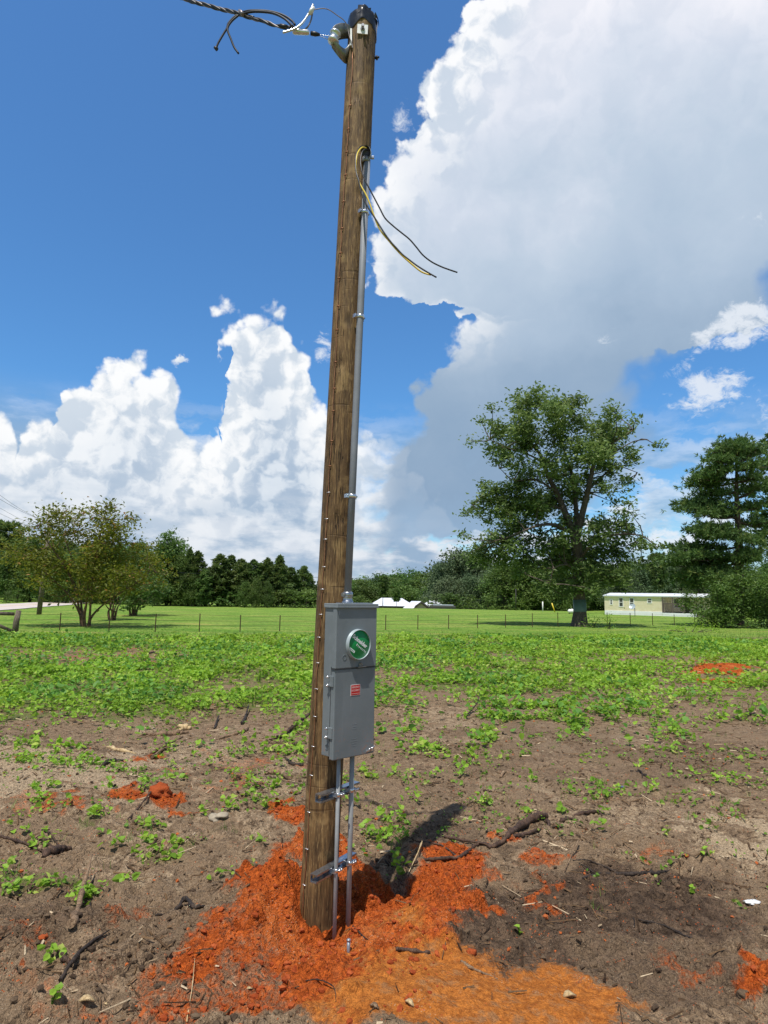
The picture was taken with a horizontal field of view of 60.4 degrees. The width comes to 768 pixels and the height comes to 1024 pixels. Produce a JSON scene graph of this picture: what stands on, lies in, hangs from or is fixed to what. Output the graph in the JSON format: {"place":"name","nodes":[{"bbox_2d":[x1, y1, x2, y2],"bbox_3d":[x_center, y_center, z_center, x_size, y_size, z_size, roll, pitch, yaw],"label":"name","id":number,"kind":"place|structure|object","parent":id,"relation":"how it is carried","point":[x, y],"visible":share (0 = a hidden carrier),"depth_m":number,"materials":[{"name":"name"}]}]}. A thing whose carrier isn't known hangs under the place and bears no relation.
{"place":"outdoors","nodes":[
{"label":"outdoors","id":0,"kind":"place"},
{"bbox_2d":[0,601,84,609],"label":"road","id":1,"kind":"structure","parent":0,"point":[18,606],"depth_m":75.91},
{"bbox_2d":[0,596,767,1023],"bbox_3d":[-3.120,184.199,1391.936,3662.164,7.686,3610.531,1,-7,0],"label":"ground","id":2,"kind":"structure","parent":0,"point":[550,978],"depth_m":4.06,"materials":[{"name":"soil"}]},
{"bbox_2d":[0,549,17,599],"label":"leafy tree","id":3,"kind":"object","parent":2,"relation":"on","point":[5,575],"visible":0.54,"depth_m":96.86,"materials":[{"name":"green plant"}]},
{"bbox_2d":[0,610,20,632],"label":"wooden fence","id":4,"kind":"object","parent":2,"relation":"on","point":[16,620],"visible":0.73,"depth_m":25.88,"materials":[{"name":"grey wood"}]},
{"bbox_2d":[0,519,30,550],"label":"pine tree","id":5,"kind":"object","parent":2,"relation":"on","point":[5,527],"visible":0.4,"depth_m":107.32,"materials":[{"name":"green plant"}]},
{"bbox_2d":[12,549,36,601],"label":"leafy tree","id":6,"kind":"object","parent":2,"relation":"on","point":[25,592],"visible":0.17,"depth_m":96.62,"materials":[{"name":"green plant"}]},
{"bbox_2d":[0,532,61,601],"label":"leafy tree","id":7,"kind":"object","parent":2,"relation":"on","point":[17,571],"visible":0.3,"depth_m":97.16,"materials":[{"name":"green plant"}]},
{"bbox_2d":[0,829,71,857],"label":"root clump","id":8,"kind":"object","parent":2,"relation":"on","point":[51,849],"visible":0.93,"depth_m":4.21,"materials":[{"name":"wood"}]},
{"bbox_2d":[24,550,61,602],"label":"leafy tree","id":9,"kind":"object","parent":2,"relation":"on","point":[49,598],"visible":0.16,"depth_m":95.21,"materials":[{"name":"green plant"}]},
{"bbox_2d":[24,539,70,601],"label":"leafy tree","id":10,"kind":"object","parent":2,"relation":"on","point":[59,550],"visible":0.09,"depth_m":98.35,"materials":[{"name":"green plant"}]},
{"bbox_2d":[36,519,60,613],"bbox_3d":[-24.259,4.061,47.524,0.687,7.183,1.279,-3,-8,27],"label":"roadside pole","id":11,"kind":"object","parent":2,"relation":"on","point":[39,606],"visible":0.33,"depth_m":46.80,"materials":[{"name":"brown wood"}]},
{"bbox_2d":[37,942,66,963],"bbox_3d":[-1.413,1.890,2.815,0.094,0.092,0.109,-5,-9,38],"label":"seedling","id":12,"kind":"object","parent":2,"relation":"on","point":[49,952],"visible":0.91,"depth_m":2.82,"materials":[{"name":"green plant"}]},
{"bbox_2d":[49,982,62,1004],"bbox_3d":[-1.271,1.871,2.555,0.050,0.078,0.042,7,-10,-39],"label":"seedling","id":13,"kind":"object","parent":2,"relation":"on","point":[57,987],"visible":1,"depth_m":2.56,"materials":[{"name":"green plant"}]},
{"bbox_2d":[44,551,78,602],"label":"leafy tree","id":14,"kind":"object","parent":2,"relation":"on","point":[68,592],"visible":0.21,"depth_m":93.23,"materials":[{"name":"green plant"}]},
{"bbox_2d":[66,854,92,928],"bbox_3d":[-1.557,1.955,3.417,0.062,0.133,0.974,3,-8,-17],"label":"splinter","id":15,"kind":"object","parent":2,"relation":"on","point":[73,921],"visible":0.92,"depth_m":3.35,"materials":[{"name":"wood"}]},
{"bbox_2d":[58,930,108,981],"bbox_3d":[-1.295,1.897,2.845,0.036,0.041,0.383,0,-7,5],"label":"branch","id":16,"kind":"object","parent":2,"relation":"on","point":[75,957],"visible":1,"depth_m":2.79,"materials":[{"name":"brown wood"}]},
{"bbox_2d":[0,492,178,626],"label":"crape myrtle","id":17,"kind":"object","parent":2,"relation":"on","point":[86,576],"visible":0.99,"depth_m":31.45,"materials":[{"name":"green plant"}]},
{"bbox_2d":[88,565,156,619],"bbox_3d":[-16.073,4.932,40.126,3.797,3.480,5.566,1,-7,0],"label":"crape myrtle","id":18,"kind":"object","parent":2,"relation":"on","point":[120,589],"visible":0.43,"depth_m":40.29,"materials":[{"name":"green plant"}]},
{"bbox_2d":[114,564,173,615],"bbox_3d":[-17.811,5.805,48.740,5.192,3.926,7.694,1,-7,0],"label":"crape myrtle","id":19,"kind":"object","parent":2,"relation":"on","point":[149,593],"visible":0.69,"depth_m":47.57,"materials":[{"name":"plant"}]},
{"bbox_2d":[142,539,176,605],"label":"leafy tree","id":20,"kind":"object","parent":2,"relation":"on","point":[163,545],"visible":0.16,"depth_m":91.65,"materials":[{"name":"green plant"}]},
{"bbox_2d":[148,781,172,797],"bbox_3d":[-1.798,2.253,5.314,0.197,0.142,0.150,3,-8,-14],"label":"clay lump","id":21,"kind":"object","parent":2,"relation":"on","point":[159,789],"visible":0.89,"depth_m":5.28,"materials":[{"name":"soil"}]},
{"bbox_2d":[137,729,188,736],"bbox_3d":[-2.647,2.660,7.925,0.580,0.097,0.167,3,-8,-17],"label":"log","id":22,"kind":"object","parent":2,"relation":"on","point":[172,733],"visible":0.91,"depth_m":7.90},
{"bbox_2d":[144,736,182,758],"bbox_3d":[-2.394,2.559,7.230,0.129,0.082,1.107,1,-7,0],"label":"log","id":23,"kind":"object","parent":2,"relation":"on","point":[163,748],"visible":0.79,"depth_m":6.99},
{"bbox_2d":[160,558,178,605],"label":"pine tree","id":24,"kind":"object","parent":2,"relation":"on","point":[171,576],"visible":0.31,"depth_m":90.50,"materials":[{"name":"green plant"}]},
{"bbox_2d":[149,527,193,605],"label":"leafy tree","id":25,"kind":"object","parent":2,"relation":"on","point":[174,547],"visible":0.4,"depth_m":92.36,"materials":[{"name":"green plant"}]},
{"bbox_2d":[170,562,185,604],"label":"pine tree","id":26,"kind":"object","parent":2,"relation":"on","point":[181,570],"visible":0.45,"depth_m":90.24,"materials":[{"name":"green plant"}]},
{"bbox_2d":[155,896,204,915],"bbox_3d":[-1.020,2.024,3.365,0.188,0.070,0.216,-2,-8,25],"label":"branch","id":27,"kind":"object","parent":2,"relation":"on","point":[189,901],"visible":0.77,"depth_m":3.38,"materials":[{"name":"brown wood"}]},
{"bbox_2d":[167,552,200,605],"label":"leafy tree","id":28,"kind":"object","parent":2,"relation":"on","point":[180,558],"visible":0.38,"depth_m":90.23,"materials":[{"name":"green plant"}]},
{"bbox_2d":[177,547,199,605],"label":"pine tree","id":29,"kind":"object","parent":2,"relation":"on","point":[189,553],"visible":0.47,"depth_m":90.81,"materials":[{"name":"green plant"}]},
{"bbox_2d":[180,570,200,606],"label":"leafy tree","id":30,"kind":"object","parent":2,"relation":"on","point":[189,592],"visible":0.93,"depth_m":88.95,"materials":[{"name":"green plant"}]},
{"bbox_2d":[177,550,216,605],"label":"pine tree","id":31,"kind":"object","parent":2,"relation":"on","point":[198,559],"visible":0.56,"depth_m":90.31,"materials":[{"name":"green plant"}]},
{"bbox_2d":[189,568,214,606],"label":"pine tree","id":32,"kind":"object","parent":2,"relation":"on","point":[204,579],"visible":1,"depth_m":88.89,"materials":[{"name":"green plant"}]},
{"bbox_2d":[208,812,228,821],"bbox_3d":[-1.216,2.243,4.849,0.149,0.080,0.117,1,-7,0],"label":"crumpled cloth","id":33,"kind":"object","parent":2,"relation":"on","point":[213,817],"visible":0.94,"depth_m":4.82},
{"bbox_2d":[206,553,237,606],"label":"pine tree","id":34,"kind":"object","parent":2,"relation":"on","point":[216,566],"visible":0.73,"depth_m":91.34,"materials":[{"name":"green plant"}]},
{"bbox_2d":[209,588,237,606],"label":"bush","id":35,"kind":"object","parent":2,"relation":"on","point":[223,602],"visible":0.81,"depth_m":90.42,"materials":[{"name":"green plant"}]},
{"bbox_2d":[226,558,257,606],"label":"pine tree","id":36,"kind":"object","parent":2,"relation":"on","point":[240,568],"visible":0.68,"depth_m":91.28,"materials":[{"name":"green plant"}]},
{"bbox_2d":[235,580,253,607],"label":"leafy tree","id":37,"kind":"object","parent":2,"relation":"on","point":[244,596],"visible":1,"depth_m":86.89,"materials":[{"name":"green plant"}]},
{"bbox_2d":[237,559,267,603],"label":"pine tree","id":38,"kind":"object","parent":2,"relation":"on","point":[253,570],"visible":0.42,"depth_m":92.46,"materials":[{"name":"green plant"}]},
{"bbox_2d":[246,576,263,607],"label":"leafy tree","id":39,"kind":"object","parent":2,"relation":"on","point":[256,593],"visible":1,"depth_m":86.94,"materials":[{"name":"green plant"}]},
{"bbox_2d":[253,557,279,606],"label":"pine tree","id":40,"kind":"object","parent":2,"relation":"on","point":[267,567],"visible":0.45,"depth_m":92.66,"materials":[{"name":"green plant"}]},
{"bbox_2d":[262,581,275,607],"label":"leafy tree","id":41,"kind":"object","parent":2,"relation":"on","point":[267,595],"visible":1,"depth_m":87.15,"materials":[{"name":"green plant"}]},
{"bbox_2d":[260,554,292,606],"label":"pine tree","id":42,"kind":"object","parent":2,"relation":"on","point":[279,566],"visible":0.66,"depth_m":92.97,"materials":[{"name":"green plant"}]},
{"bbox_2d":[264,767,290,779],"bbox_3d":[-0.946,2.411,6.078,0.385,0.079,0.174,-5,-10,41],"label":"log","id":43,"kind":"object","parent":2,"relation":"on","point":[278,770],"visible":0.86,"depth_m":6.11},
{"bbox_2d":[269,589,299,607],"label":"bush","id":44,"kind":"object","parent":2,"relation":"on","point":[280,592],"visible":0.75,"depth_m":90.96,"materials":[{"name":"green plant"}]},
{"bbox_2d":[272,588,307,607],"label":"bush","id":45,"kind":"object","parent":2,"relation":"on","point":[291,593],"visible":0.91,"depth_m":90.72,"materials":[{"name":"green plant"}]},
{"bbox_2d":[283,567,306,604],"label":"pine tree","id":46,"kind":"object","parent":2,"relation":"on","point":[294,578],"visible":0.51,"depth_m":96.66,"materials":[{"name":"green plant"}]},
{"bbox_2d":[284,589,316,607],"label":"bush","id":47,"kind":"object","parent":2,"relation":"on","point":[307,593],"visible":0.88,"depth_m":91.00,"materials":[{"name":"green plant"}]},
{"bbox_2d":[296,565,313,604],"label":"pine tree","id":48,"kind":"object","parent":2,"relation":"on","point":[303,572],"visible":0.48,"depth_m":98.54,"materials":[{"name":"green plant"}]},
{"bbox_2d":[300,4,378,932],"bbox_3d":[-0.237,-0.229,3.588,0.321,5.566,0.186,1,-7,0],"label":"utility pole","id":49,"kind":"object","parent":2,"relation":"on","point":[316,908],"visible":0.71,"depth_m":3.53,"materials":[{"name":"brown wood"}]},
{"bbox_2d":[302,52,352,904],"bbox_3d":[-0.291,-0.345,3.532,0.147,4.690,0.028,1,-7,3],"label":"ground wire","id":50,"kind":"object","parent":49,"relation":"attached to","point":[331,440],"visible":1,"depth_m":3.49,"materials":[{"name":"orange metal"}]},
{"bbox_2d":[310,852,356,883],"bbox_3d":[-0.227,1.727,3.204,0.075,0.039,0.331,-4,-9,31],"label":"strut channel","id":51,"kind":"object","parent":49,"relation":"attached to","point":[326,871],"visible":0.91,"depth_m":3.16,"materials":[{"name":"metal"}]},
{"bbox_2d":[315,781,359,803],"bbox_3d":[-0.213,1.385,3.261,0.075,0.039,0.297,-4,-9,36],"label":"strut channel","id":52,"kind":"object","parent":49,"relation":"attached to","point":[331,793],"visible":0.94,"depth_m":3.22,"materials":[{"name":"metal"}]},
{"bbox_2d":[328,23,351,63],"bbox_3d":[-0.250,-2.747,3.844,0.163,0.209,0.078,4,-8,-25],"label":"insulator clevis","id":53,"kind":"object","parent":49,"relation":"attached to","point":[338,31],"visible":0.97,"depth_m":3.83,"materials":[{"name":"metal"}]},
{"bbox_2d":[183,0,329,53],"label":"overhead cable","id":54,"kind":"object","parent":53,"relation":"attached to","point":[296,30],"visible":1,"depth_m":3.93,"materials":[{"name":"rubber"}]},
{"bbox_2d":[321,591,378,760],"bbox_3d":[-0.173,0.811,3.340,0.296,0.812,0.122,8,-10,-43],"label":"meter box","id":55,"kind":"object","parent":49,"relation":"attached to","point":[349,681],"visible":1,"depth_m":3.29,"materials":[{"name":"metal"}]},
{"bbox_2d":[332,759,340,939],"bbox_3d":[-0.231,1.725,3.170,0.020,1.107,0.039,1,-7,0],"label":"conduit","id":56,"kind":"object","parent":55,"relation":"attached to","point":[334,927],"visible":0.6,"depth_m":3.18,"materials":[{"name":"metal"}]},
{"bbox_2d":[346,756,354,926],"bbox_3d":[-0.170,1.716,3.270,0.024,1.062,0.051,2,-7,-7],"label":"conduit","id":57,"kind":"object","parent":55,"relation":"attached to","point":[349,847],"visible":0.59,"depth_m":3.27,"materials":[{"name":"metal"}]},
{"bbox_2d":[329,667,374,760],"bbox_3d":[-0.156,1.000,3.305,0.270,0.428,0.031,8,-10,-43],"label":"door","id":58,"kind":"structure","parent":55,"relation":"in","point":[346,710],"depth_m":3.28,"materials":[{"name":"metal"}]},
{"bbox_2d":[344,159,369,591],"bbox_3d":[-0.141,-0.785,3.566,0.099,2.437,0.037,7,-9,-37],"label":"riser conduit","id":59,"kind":"object","parent":49,"relation":"attached to","point":[355,416],"visible":0.94,"depth_m":3.53,"materials":[{"name":"metal"}]},
{"bbox_2d":[361,145,373,162],"bbox_3d":[-0.098,-2.022,3.741,0.078,0.092,0.050,-3,-9,31],"label":"weatherhead","id":60,"kind":"object","parent":59,"relation":"attached to","point":[367,156],"visible":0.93,"depth_m":3.73,"materials":[{"name":"metal"}]},
{"bbox_2d":[356,147,430,275],"bbox_3d":[0.025,-1.638,3.483,0.440,0.884,0.155,-4,-9,35],"label":"hanging wire","id":61,"kind":"object","parent":60,"relation":"hanging from","point":[413,265],"visible":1,"depth_m":3.45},
{"bbox_2d":[355,145,436,277],"bbox_3d":[0.036,-1.635,3.475,0.475,0.913,0.164,-4,-9,35],"label":"hanging wire","id":62,"kind":"object","parent":60,"relation":"hanging from","point":[401,253],"visible":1,"depth_m":3.44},
{"bbox_2d":[360,149,456,272],"bbox_3d":[0.127,-1.663,3.565,0.533,0.791,0.107,-1,-8,13],"label":"hanging wire","id":63,"kind":"object","parent":60,"relation":"hanging from","point":[407,237],"visible":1,"depth_m":3.54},
{"bbox_2d":[351,583,378,601],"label":"leafy tree","id":64,"kind":"object","parent":2,"relation":"on","point":[366,591],"visible":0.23,"depth_m":157.75,"materials":[{"name":"green plant"}]},
{"bbox_2d":[0,671,757,893],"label":"young weeds","id":65,"kind":"object","parent":2,"relation":"on","point":[98,892],"visible":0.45,"depth_m":6.07,"materials":[{"name":"green plant"}]},
{"bbox_2d":[0,629,765,721],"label":"weed stems","id":66,"kind":"object","parent":2,"relation":"on","point":[260,681],"visible":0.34,"depth_m":12.45,"materials":[{"name":"green plant"}]},
{"bbox_2d":[0,631,767,687],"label":"vine cover","id":67,"kind":"object","parent":2,"relation":"on","point":[758,650],"visible":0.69,"depth_m":17.57,"materials":[{"name":"green plant"}]},
{"bbox_2d":[0,665,767,758],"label":"vine cover","id":68,"kind":"object","parent":2,"relation":"on","point":[197,696],"visible":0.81,"depth_m":10.28,"materials":[{"name":"green plant"}]},
{"bbox_2d":[0,680,767,905],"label":"young vines","id":69,"kind":"object","parent":2,"relation":"on","point":[87,887],"visible":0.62,"depth_m":5.84,"materials":[{"name":"green plant"}]},
{"bbox_2d":[0,629,767,749],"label":"broad weeds","id":70,"kind":"object","parent":2,"relation":"on","point":[627,701],"visible":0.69,"depth_m":14.50,"materials":[{"name":"green plant"}]},
{"bbox_2d":[0,654,767,1023],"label":"wood litter","id":71,"kind":"object","parent":2,"relation":"on","point":[710,764],"visible":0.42,"depth_m":4.89,"materials":[{"name":"wood"}]},
{"bbox_2d":[0,657,767,908],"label":"seedlings","id":72,"kind":"object","parent":2,"relation":"on","point":[642,858],"visible":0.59,"depth_m":6.11,"materials":[{"name":"green plant"}]},
{"bbox_2d":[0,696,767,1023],"bbox_3d":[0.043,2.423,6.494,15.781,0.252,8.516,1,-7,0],"label":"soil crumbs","id":73,"kind":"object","parent":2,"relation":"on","point":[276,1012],"visible":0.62,"depth_m":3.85,"materials":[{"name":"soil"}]},
{"bbox_2d":[377,575,391,607],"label":"pine tree","id":74,"kind":"object","parent":2,"relation":"on","point":[383,585],"visible":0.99,"depth_m":110.99,"materials":[{"name":"green plant"}]},
{"bbox_2d":[21,612,750,631],"bbox_3d":[6.917,6.488,39.019,57.837,1.124,3.208,5,-8,-30],"label":"wire fence","id":75,"kind":"object","parent":2,"relation":"on","point":[279,621],"visible":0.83,"depth_m":30.58,"materials":[{"name":"metal"}]},
{"bbox_2d":[373,598,408,607],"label":"barn","id":76,"kind":"structure","parent":2,"relation":"on","point":[391,603],"depth_m":122.77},
{"bbox_2d":[386,582,422,607],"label":"leafy tree","id":77,"kind":"object","parent":2,"relation":"on","point":[407,593],"visible":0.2,"depth_m":156.00,"materials":[{"name":"green plant"}]},
{"bbox_2d":[418,558,455,601],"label":"oak tree","id":78,"kind":"object","parent":2,"relation":"on","point":[440,571],"visible":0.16,"depth_m":136.30,"materials":[{"name":"green plant"}]},
{"bbox_2d":[107,781,767,1023],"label":"clay crumbs","id":79,"kind":"object","parent":2,"relation":"on","point":[285,979],"visible":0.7,"depth_m":2.94,"materials":[{"name":"soil"}]},
{"bbox_2d":[411,544,482,599],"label":"oak tree","id":80,"kind":"object","parent":2,"relation":"on","point":[456,559],"visible":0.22,"depth_m":137.89,"materials":[{"name":"green plant"}]},
{"bbox_2d":[422,573,477,607],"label":"oak tree","id":81,"kind":"object","parent":2,"relation":"on","point":[452,584],"visible":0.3,"depth_m":128.73,"materials":[{"name":"green plant"}]},
{"bbox_2d":[430,592,480,608],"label":"bush","id":82,"kind":"object","parent":2,"relation":"on","point":[451,597],"visible":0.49,"depth_m":116.43,"materials":[{"name":"green plant"}]},
{"bbox_2d":[457,570,484,609],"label":"oak tree","id":83,"kind":"object","parent":2,"relation":"on","point":[469,581],"visible":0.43,"depth_m":128.74,"materials":[{"name":"green plant"}]},
{"bbox_2d":[405,811,562,866],"bbox_3d":[0.682,2.236,4.468,1.476,0.133,0.383,5,-9,-31],"label":"tree root","id":84,"kind":"object","parent":2,"relation":"on","point":[527,821],"visible":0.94,"depth_m":4.47,"materials":[{"name":"wood"}]},
{"bbox_2d":[474,577,497,609],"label":"leafy tree","id":85,"kind":"object","parent":2,"relation":"on","point":[485,586],"visible":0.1,"depth_m":126.35,"materials":[{"name":"green plant"}]},
{"bbox_2d":[481,561,530,609],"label":"leafy tree","id":86,"kind":"object","parent":2,"relation":"on","point":[502,575],"visible":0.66,"depth_m":115.88,"materials":[{"name":"green plant"}]},
{"bbox_2d":[487,558,554,609],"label":"leafy tree","id":87,"kind":"object","parent":2,"relation":"on","point":[524,606],"visible":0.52,"depth_m":115.29,"materials":[{"name":"green plant"}]},
{"bbox_2d":[508,554,558,610],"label":"leafy tree","id":88,"kind":"object","parent":2,"relation":"on","point":[545,608],"visible":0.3,"depth_m":116.95,"materials":[{"name":"green plant"}]},
{"bbox_2d":[450,380,671,626],"bbox_3d":[11.278,-0.431,43.446,14.098,16.296,11.306,1,-7,0],"label":"pecan tree","id":89,"kind":"object","parent":2,"relation":"on","point":[566,552],"visible":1,"depth_m":42.82,"materials":[{"name":"green plant"}]},
{"bbox_2d":[556,570,593,610],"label":"leafy tree","id":90,"kind":"object","parent":2,"relation":"on","point":[568,605],"visible":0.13,"depth_m":116.75,"materials":[{"name":"green plant"}]},
{"bbox_2d":[559,809,602,821],"bbox_3d":[1.502,2.324,5.023,0.502,0.049,0.143,6,-9,-33],"label":"tree root","id":91,"kind":"object","parent":2,"relation":"on","point":[588,812],"visible":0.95,"depth_m":5.08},
{"bbox_2d":[594,566,645,605],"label":"oak tree","id":92,"kind":"object","parent":2,"relation":"on","point":[617,589],"visible":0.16,"depth_m":98.26,"materials":[{"name":"green plant"}]},
{"bbox_2d":[573,859,671,878],"bbox_3d":[1.468,2.188,4.009,0.617,0.052,0.294,1,-7,0],"label":"branch","id":93,"kind":"object","parent":2,"relation":"on","point":[642,872],"visible":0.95,"depth_m":3.99,"materials":[{"name":"brown wood"}]},
{"bbox_2d":[631,561,676,592],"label":"oak tree","id":94,"kind":"object","parent":2,"relation":"on","point":[645,579],"visible":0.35,"depth_m":99.72,"materials":[{"name":"green plant"}]},
{"bbox_2d":[644,551,668,592],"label":"pine tree","id":95,"kind":"object","parent":2,"relation":"on","point":[653,577],"visible":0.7,"depth_m":89.36,"materials":[{"name":"green plant"}]},
{"bbox_2d":[603,592,715,616],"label":"mobile home","id":96,"kind":"object","parent":2,"relation":"on","point":[649,604],"visible":0.72,"depth_m":80.79,"materials":[{"name":"beige"}]},
{"bbox_2d":[649,566,685,612],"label":"oak tree","id":97,"kind":"object","parent":2,"relation":"on","point":[668,568],"visible":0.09,"depth_m":101.76,"materials":[{"name":"green plant"}]},
{"bbox_2d":[675,581,711,614],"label":"leafy tree","id":98,"kind":"object","parent":2,"relation":"on","point":[697,591],"visible":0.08,"depth_m":79.74,"materials":[{"name":"green plant"}]},
{"bbox_2d":[661,620,731,632],"bbox_3d":[17.700,6.596,37.386,4.147,1.240,2.002,0,-7,11],"label":"shrub","id":99,"kind":"object","parent":2,"relation":"on","point":[678,626],"visible":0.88,"depth_m":37.29,"materials":[{"name":"green plant"}]},
{"bbox_2d":[651,432,767,625],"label":"pine tree","id":100,"kind":"object","parent":2,"relation":"on","point":[697,558],"visible":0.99,"depth_m":49.33,"materials":[{"name":"green plant"}]},
{"bbox_2d":[673,568,766,628],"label":"shrub","id":101,"kind":"object","parent":2,"relation":"on","point":[732,613],"visible":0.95,"depth_m":45.34,"materials":[{"name":"green plant"}]},
{"bbox_2d":[727,562,766,598],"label":"leafy tree","id":102,"kind":"object","parent":2,"relation":"on","point":[748,567],"visible":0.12,"depth_m":108.19,"materials":[{"name":"green plant"}]},
{"bbox_2d":[730,432,767,556],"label":"pine tree","id":103,"kind":"object","parent":2,"relation":"on","point":[763,531],"visible":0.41,"depth_m":57.33,"materials":[{"name":"green plant"}]},
{"bbox_2d":[742,569,767,628],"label":"shrub","id":104,"kind":"object","parent":2,"relation":"on","point":[762,613],"visible":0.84,"depth_m":45.19,"materials":[{"name":"green plant"}]},
{"bbox_2d":[0,0,767,584],"label":"sky","id":105,"kind":"structure","parent":0,"point":[591,176],"materials":[{"name":"blue"}]},
{"bbox_2d":[7,616,767,663],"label":"field grass","id":106,"kind":"structure","parent":0,"point":[568,636],"depth_m":30.77,"materials":[{"name":"plant"}]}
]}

